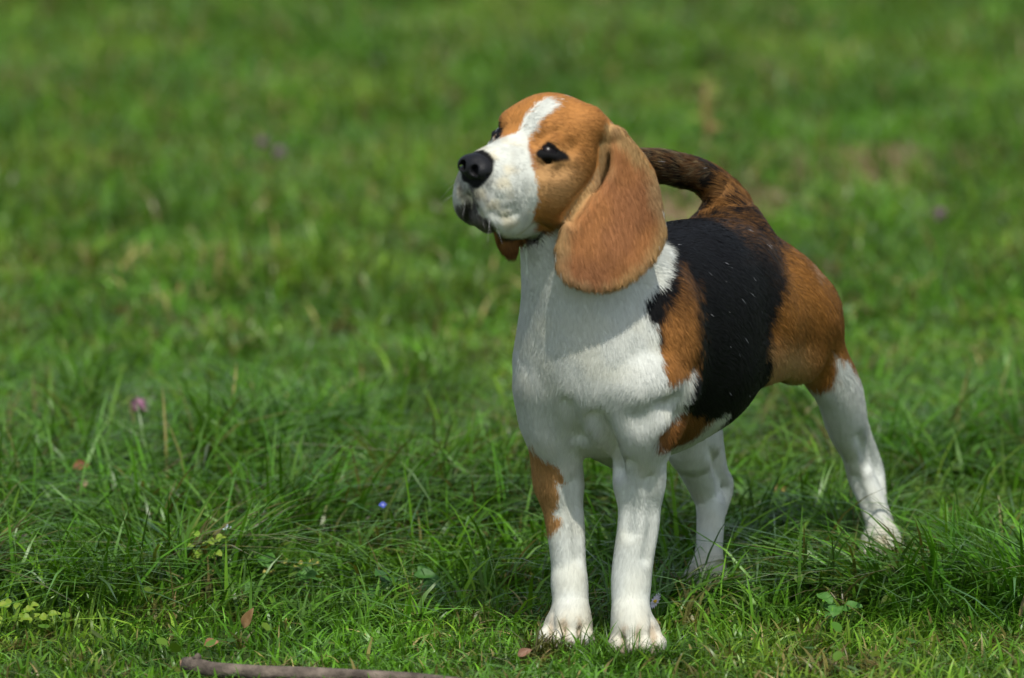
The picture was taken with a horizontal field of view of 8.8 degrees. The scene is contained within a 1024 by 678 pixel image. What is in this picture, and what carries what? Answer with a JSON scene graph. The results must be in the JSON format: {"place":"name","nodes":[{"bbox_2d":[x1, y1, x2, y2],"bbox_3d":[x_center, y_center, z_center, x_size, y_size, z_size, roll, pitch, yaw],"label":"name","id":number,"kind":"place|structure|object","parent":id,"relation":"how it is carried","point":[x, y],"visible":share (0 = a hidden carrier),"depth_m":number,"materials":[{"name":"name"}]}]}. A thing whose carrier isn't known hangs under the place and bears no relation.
{"place":"outdoors","nodes":[
{"label":"outdoors","id":0,"kind":"place"},
{"bbox_2d":[0,0,1023,677],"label":"ground","id":1,"kind":"structure","parent":0,"point":[298,296],"depth_m":7.84,"materials":[{"name":"green plant"}]},
{"bbox_2d":[0,598,60,637],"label":"weed plant","id":2,"kind":"object","parent":1,"relation":"on","point":[28,608],"visible":1,"depth_m":6.07,"materials":[{"name":"green plant"}]},
{"bbox_2d":[73,460,89,469],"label":"dry leaf","id":3,"kind":"object","parent":1,"relation":"on","point":[76,464],"visible":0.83,"depth_m":6.63,"materials":[{"name":"brown plant"}]},
{"bbox_2d":[76,479,88,488],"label":"dry leaf","id":4,"kind":"object","parent":1,"relation":"on","point":[85,483],"visible":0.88,"depth_m":6.55,"materials":[{"name":"brown plant"}]},
{"bbox_2d":[186,531,229,591],"bbox_3d":[-0.288,0.212,6.256,0.050,0.062,0.046,-6,12,-31],"label":"weed plant","id":5,"kind":"object","parent":1,"relation":"on","point":[218,552],"visible":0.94,"depth_m":6.24,"materials":[{"name":"green plant"}]},
{"bbox_2d":[204,638,217,646],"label":"dry leaf","id":6,"kind":"object","parent":1,"relation":"on","point":[209,639],"visible":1,"depth_m":5.98,"materials":[{"name":"plant"}]},
{"bbox_2d":[241,608,253,627],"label":"dry leaf","id":7,"kind":"object","parent":1,"relation":"on","point":[246,618],"visible":1,"depth_m":6.05,"materials":[{"name":"brown plant"}]},
{"bbox_2d":[256,137,267,173],"bbox_3d":[-0.331,-0.240,8.836,0.020,0.055,0.020,4,11,24],"label":"dead nettle","id":8,"kind":"object","parent":1,"relation":"on","point":[262,142],"visible":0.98,"depth_m":8.83,"materials":[{"name":"purple"}]},
{"bbox_2d":[237,552,321,601],"bbox_3d":[-0.218,0.225,6.234,0.081,0.045,0.056,0,10,0],"label":"weed plant","id":9,"kind":"object","parent":1,"relation":"on","point":[310,571],"visible":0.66,"depth_m":6.22,"materials":[{"name":"green plant"}]},
{"bbox_2d":[272,146,286,185],"bbox_3d":[-0.307,-0.227,8.758,0.020,0.055,0.019,5,11,27],"label":"dead nettle","id":10,"kind":"object","parent":1,"relation":"on","point":[279,150],"visible":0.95,"depth_m":8.75,"materials":[{"name":"purple"}]},
{"bbox_2d":[259,558,318,586],"bbox_3d":[-0.213,0.224,6.250,0.061,0.040,0.042,2,10,9],"label":"weed plant","id":11,"kind":"object","parent":1,"relation":"on","point":[286,559],"visible":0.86,"depth_m":6.25,"materials":[{"name":"green plant"}]},
{"bbox_2d":[180,653,460,677],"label":"stick","id":12,"kind":"object","parent":1,"relation":"on","point":[206,667],"visible":1,"depth_m":5.88,"materials":[{"name":"brown wood"}]},
{"bbox_2d":[379,502,385,552],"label":"speedwell flower","id":13,"kind":"object","parent":1,"relation":"on","point":[382,504],"visible":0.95,"depth_m":6.39,"materials":[{"name":"blue plant"}]},
{"bbox_2d":[362,563,440,598],"bbox_3d":[-0.102,0.230,6.207,0.074,0.042,0.075,0,10,0],"label":"weed plant","id":14,"kind":"object","parent":1,"relation":"on","point":[427,574],"visible":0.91,"depth_m":6.20,"materials":[{"name":"green plant"}]},
{"bbox_2d":[0,298,1023,677],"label":"clover","id":15,"kind":"object","parent":1,"relation":"on","point":[836,626],"depth_m":6.80,"materials":[{"name":"green plant"}]},
{"bbox_2d":[518,648,531,656],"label":"dry leaf","id":16,"kind":"object","parent":1,"relation":"on","point":[522,651],"visible":1,"depth_m":5.97,"materials":[{"name":"brown plant"}]},
{"bbox_2d":[650,593,660,615],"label":"daisy","id":17,"kind":"object","parent":1,"relation":"on","point":[656,599],"visible":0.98,"depth_m":6.13,"materials":[{"name":"white plant"}]},
{"bbox_2d":[449,92,903,657],"bbox_3d":[0.158,0.002,6.128,0.173,0.513,0.654,6,12,30],"label":"dog","id":18,"kind":"object","parent":1,"relation":"on","point":[649,340],"visible":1,"depth_m":5.98},
{"bbox_2d":[686,65,725,145],"bbox_3d":[0.263,-0.315,9.060,0.055,0.119,0.038,0,10,0],"label":"dock plant","id":19,"kind":"object","parent":1,"relation":"on","point":[705,119],"visible":0.99,"depth_m":9.06,"materials":[{"name":"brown plant"}]},
{"bbox_2d":[661,186,802,220],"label":"bare soil","id":20,"kind":"structure","parent":1,"relation":"on","point":[670,211],"depth_m":8.56,"materials":[{"name":"brown soil"}]},
{"bbox_2d":[816,592,862,621],"bbox_3d":[0.291,0.253,6.105,0.047,0.034,0.040,9,14,43],"label":"weed plant","id":21,"kind":"object","parent":1,"relation":"on","point":[828,598],"visible":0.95,"depth_m":6.11,"materials":[{"name":"green plant"}]},
{"bbox_2d":[751,138,953,185],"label":"bare soil","id":22,"kind":"structure","parent":1,"relation":"on","point":[862,152],"depth_m":8.95,"materials":[{"name":"brown soil"}]},
{"bbox_2d":[855,154,940,192],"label":"bare soil","id":23,"kind":"structure","parent":1,"relation":"on","point":[895,161],"depth_m":8.85,"materials":[{"name":"brown soil"}]},
{"bbox_2d":[931,208,945,218],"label":"dead nettle","id":24,"kind":"object","parent":1,"relation":"on","point":[938,212],"visible":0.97,"depth_m":8.23,"materials":[{"name":"purple"}]}
]}

